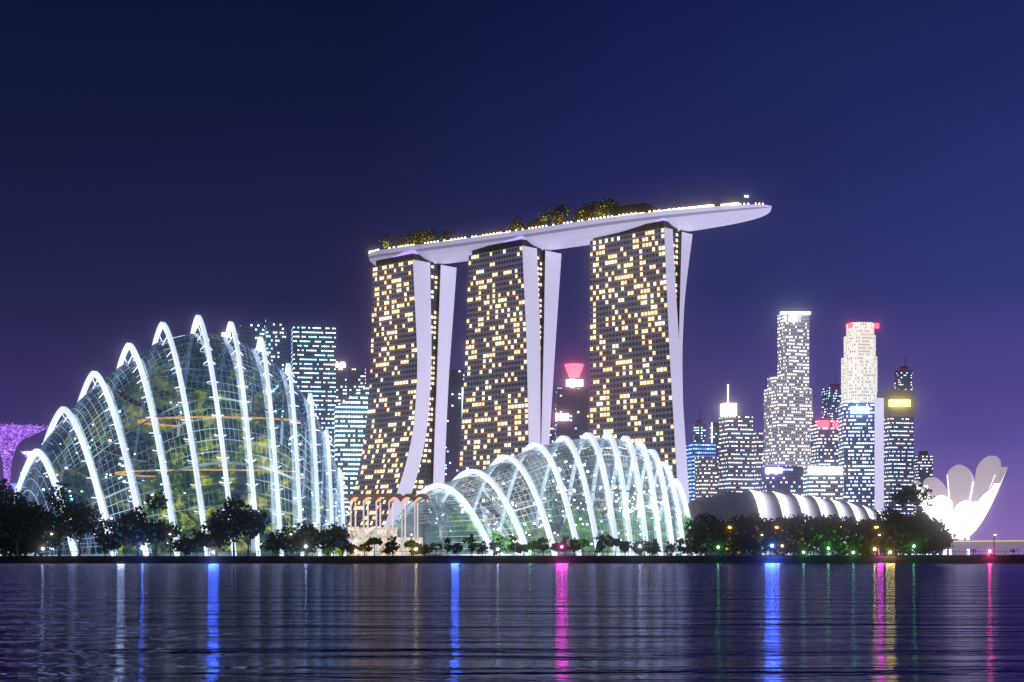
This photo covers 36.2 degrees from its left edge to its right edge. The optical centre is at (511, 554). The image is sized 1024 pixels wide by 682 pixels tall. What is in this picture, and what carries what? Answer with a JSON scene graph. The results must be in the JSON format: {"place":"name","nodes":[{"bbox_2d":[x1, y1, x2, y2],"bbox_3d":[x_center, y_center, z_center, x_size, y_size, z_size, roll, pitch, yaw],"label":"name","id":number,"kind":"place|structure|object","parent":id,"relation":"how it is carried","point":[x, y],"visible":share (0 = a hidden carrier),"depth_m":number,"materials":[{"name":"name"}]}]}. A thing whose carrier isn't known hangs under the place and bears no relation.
{"place":"outdoors","nodes":[
{"label":"outdoors","id":0,"kind":"place"},
{"bbox_2d":[325,546,343,555],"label":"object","id":1,"kind":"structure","parent":0,"point":[328,552],"depth_m":408.71,"materials":[{"name":"green plant"}]},
{"bbox_2d":[0,563,1023,681],"bbox_3d":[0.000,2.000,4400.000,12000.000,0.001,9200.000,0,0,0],"label":"water","id":2,"kind":"structure","parent":0,"point":[511,622],"depth_m":45.90,"materials":[{"name":"blue liquid"}]},
{"bbox_2d":[0,554,1023,562],"bbox_3d":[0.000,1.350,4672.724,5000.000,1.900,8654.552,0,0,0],"label":"ground","id":3,"kind":"structure","parent":0,"point":[986,558],"depth_m":356.58,"materials":[{"name":"black"}]},
{"bbox_2d":[0,422,47,491],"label":"supertrees","id":4,"kind":"object","parent":3,"relation":"on","point":[12,436],"visible":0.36,"depth_m":637.02,"materials":[{"name":"purple"}]},
{"bbox_2d":[0,315,349,555],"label":"greenhouse dome","id":5,"kind":"structure","parent":3,"relation":"on","point":[197,429],"depth_m":399.82,"materials":[{"name":"white"}]},
{"bbox_2d":[0,478,354,555],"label":"trees","id":6,"kind":"object","parent":3,"relation":"on","point":[25,528],"depth_m":370.79,"materials":[{"name":"green plant"}]},
{"bbox_2d":[213,329,232,338],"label":"tower","id":7,"kind":"structure","parent":3,"relation":"on","point":[220,332],"depth_m":1600.78,"materials":[{"name":"pink"}]},
{"bbox_2d":[237,321,263,352],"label":"skyscraper","id":8,"kind":"structure","parent":3,"relation":"on","point":[249,334],"depth_m":1502.43,"materials":[{"name":"white"}]},
{"bbox_2d":[264,318,286,372],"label":"skyscraper","id":9,"kind":"structure","parent":3,"relation":"on","point":[275,337],"depth_m":1552.30,"materials":[{"name":"grey"}]},
{"bbox_2d":[291,325,335,455],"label":"skyscraper","id":10,"kind":"structure","parent":3,"relation":"on","point":[313,358],"depth_m":1452.87,"materials":[{"name":"teal"}]},
{"bbox_2d":[336,362,365,406],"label":"tower","id":11,"kind":"structure","parent":3,"relation":"on","point":[357,380],"depth_m":1700.60,"materials":[{"name":"grey"}]},
{"bbox_2d":[334,385,368,513],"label":"skyscraper","id":12,"kind":"structure","parent":3,"relation":"on","point":[350,416],"depth_m":1250.97,"materials":[{"name":"teal"}]},
{"bbox_2d":[344,493,429,555],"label":"waterfront pavilion","id":13,"kind":"structure","parent":3,"relation":"on","point":[360,535],"depth_m":471.50,"materials":[{"name":"brown"}]},
{"bbox_2d":[346,250,456,553],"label":"hotel tower","id":14,"kind":"structure","parent":3,"relation":"on","point":[404,444],"depth_m":1043.81,"materials":[{"name":"black"}]},
{"bbox_2d":[443,427,446,524],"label":"skyscraper","id":15,"kind":"structure","parent":3,"relation":"on","point":[445,512],"depth_m":2004.32,"materials":[{"name":"grey"}]},
{"bbox_2d":[447,369,464,515],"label":"skyscraper","id":16,"kind":"structure","parent":3,"relation":"on","point":[455,400],"depth_m":1600.00,"materials":[{"name":"blue"}]},
{"bbox_2d":[457,236,560,530],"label":"hotel tower","id":17,"kind":"structure","parent":3,"relation":"on","point":[512,301],"depth_m":997.70,"materials":[{"name":"black"}]},
{"bbox_2d":[368,195,771,264],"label":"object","id":18,"kind":"structure","parent":17,"relation":"on","point":[581,232],"depth_m":967.75,"materials":[{"name":"grey metal"}]},
{"bbox_2d":[379,196,621,248],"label":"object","id":19,"kind":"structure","parent":18,"relation":"on","point":[590,211],"depth_m":996.72,"materials":[{"name":"green plant"}]},
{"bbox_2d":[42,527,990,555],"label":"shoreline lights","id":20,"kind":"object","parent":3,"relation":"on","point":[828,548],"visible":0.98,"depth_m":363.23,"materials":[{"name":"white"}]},
{"bbox_2d":[344,533,701,555],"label":"trees","id":21,"kind":"object","parent":3,"relation":"on","point":[575,544],"visible":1,"depth_m":375.70,"materials":[{"name":"green plant"}]},
{"bbox_2d":[51,533,1018,555],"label":"street lamps","id":22,"kind":"object","parent":3,"relation":"on","point":[529,548],"visible":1,"depth_m":360.31,"materials":[{"name":"grey metal"}]},
{"bbox_2d":[391,432,703,555],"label":"conservatory dome","id":23,"kind":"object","parent":3,"relation":"on","point":[425,529],"visible":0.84,"depth_m":537.03,"materials":[{"name":"white metal"}]},
{"bbox_2d":[397,463,690,555],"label":"greenhouse plants","id":24,"kind":"object","parent":23,"relation":"in","point":[461,529],"visible":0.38,"depth_m":535.25,"materials":[{"name":"green plant"}]},
{"bbox_2d":[545,423,553,532],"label":"skyscraper","id":25,"kind":"structure","parent":3,"relation":"on","point":[548,496],"depth_m":1901.69,"materials":[{"name":"grey"}]},
{"bbox_2d":[554,363,588,533],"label":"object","id":26,"kind":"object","parent":3,"relation":"on","point":[571,412],"visible":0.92,"depth_m":1501.12,"materials":[{"name":"red"}]},
{"bbox_2d":[590,218,692,520],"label":"hotel tower","id":27,"kind":"structure","parent":3,"relation":"on","point":[638,277],"depth_m":948.61,"materials":[{"name":"black"}]},
{"bbox_2d":[693,410,704,442],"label":"tower","id":28,"kind":"structure","parent":3,"relation":"on","point":[698,431],"depth_m":2400.08,"materials":[{"name":"grey"}]},
{"bbox_2d":[686,423,715,501],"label":"skyscraper","id":29,"kind":"structure","parent":3,"relation":"on","point":[693,450],"depth_m":1603.11,"materials":[{"name":"white"}]},
{"bbox_2d":[695,456,717,498],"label":"office building","id":30,"kind":"structure","parent":3,"relation":"on","point":[706,476],"depth_m":1452.44,"materials":[{"name":"grey"}]},
{"bbox_2d":[710,423,718,491],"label":"skyscraper","id":31,"kind":"structure","parent":3,"relation":"on","point":[715,432],"depth_m":1901.16,"materials":[{"name":"grey"}]},
{"bbox_2d":[719,384,762,491],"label":"tower with spire","id":32,"kind":"structure","parent":3,"relation":"on","point":[740,451],"depth_m":1503.22,"materials":[{"name":"beige"}]},
{"bbox_2d":[759,466,802,495],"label":"office building","id":33,"kind":"structure","parent":3,"relation":"on","point":[785,480],"depth_m":1401.39,"materials":[{"name":"purple"}]},
{"bbox_2d":[764,312,812,466],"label":"skyscraper","id":34,"kind":"structure","parent":3,"relation":"on","point":[788,405],"depth_m":1754.37,"materials":[{"name":"white"}]},
{"bbox_2d":[688,490,896,554],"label":"ribbed-roof building","id":35,"kind":"structure","parent":3,"relation":"on","point":[727,505],"depth_m":846.59,"materials":[{"name":"grey metal"}]},
{"bbox_2d":[803,466,842,501],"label":"building","id":36,"kind":"structure","parent":3,"relation":"on","point":[822,482],"depth_m":1400.39,"materials":[{"name":"white"}]},
{"bbox_2d":[811,419,837,465],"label":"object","id":37,"kind":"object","parent":3,"relation":"on","point":[824,442],"visible":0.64,"depth_m":1651.63,"materials":[{"name":"red"}]},
{"bbox_2d":[822,374,840,418],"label":"tower","id":38,"kind":"structure","parent":3,"relation":"on","point":[831,397],"depth_m":2502.95,"materials":[{"name":"grey"}]},
{"bbox_2d":[683,481,1017,555],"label":"bank trees","id":39,"kind":"object","parent":3,"relation":"on","point":[797,535],"visible":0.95,"depth_m":380.95,"materials":[{"name":"green plant"}]},
{"bbox_2d":[841,322,878,403],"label":"skyscraper","id":40,"kind":"structure","parent":3,"relation":"on","point":[859,372],"depth_m":1804.27,"materials":[{"name":"beige"}]},
{"bbox_2d":[838,398,883,514],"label":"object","id":41,"kind":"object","parent":3,"relation":"on","point":[861,443],"visible":0.77,"depth_m":1550.00,"materials":[{"name":"blue"}]},
{"bbox_2d":[877,389,914,554],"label":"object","id":42,"kind":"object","parent":3,"relation":"on","point":[899,410],"visible":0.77,"depth_m":1603.07,"materials":[{"name":"yellow"}]},
{"bbox_2d":[894,357,912,389],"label":"tower","id":43,"kind":"structure","parent":3,"relation":"on","point":[903,377],"depth_m":2602.38,"materials":[{"name":"grey"}]},
{"bbox_2d":[914,451,932,554],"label":"skyscraper","id":44,"kind":"structure","parent":3,"relation":"on","point":[923,465],"depth_m":1900.70,"materials":[{"name":"grey"}]},
{"bbox_2d":[912,456,1007,554],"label":"lotus-shaped museum","id":45,"kind":"structure","parent":3,"relation":"on","point":[960,507],"depth_m":1150.80,"materials":[{"name":"white"}]},
{"bbox_2d":[946,540,1023,554],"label":"bridge","id":46,"kind":"structure","parent":3,"relation":"on","point":[1002,547],"depth_m":868.41,"materials":[{"name":"grey concrete"}]}
]}

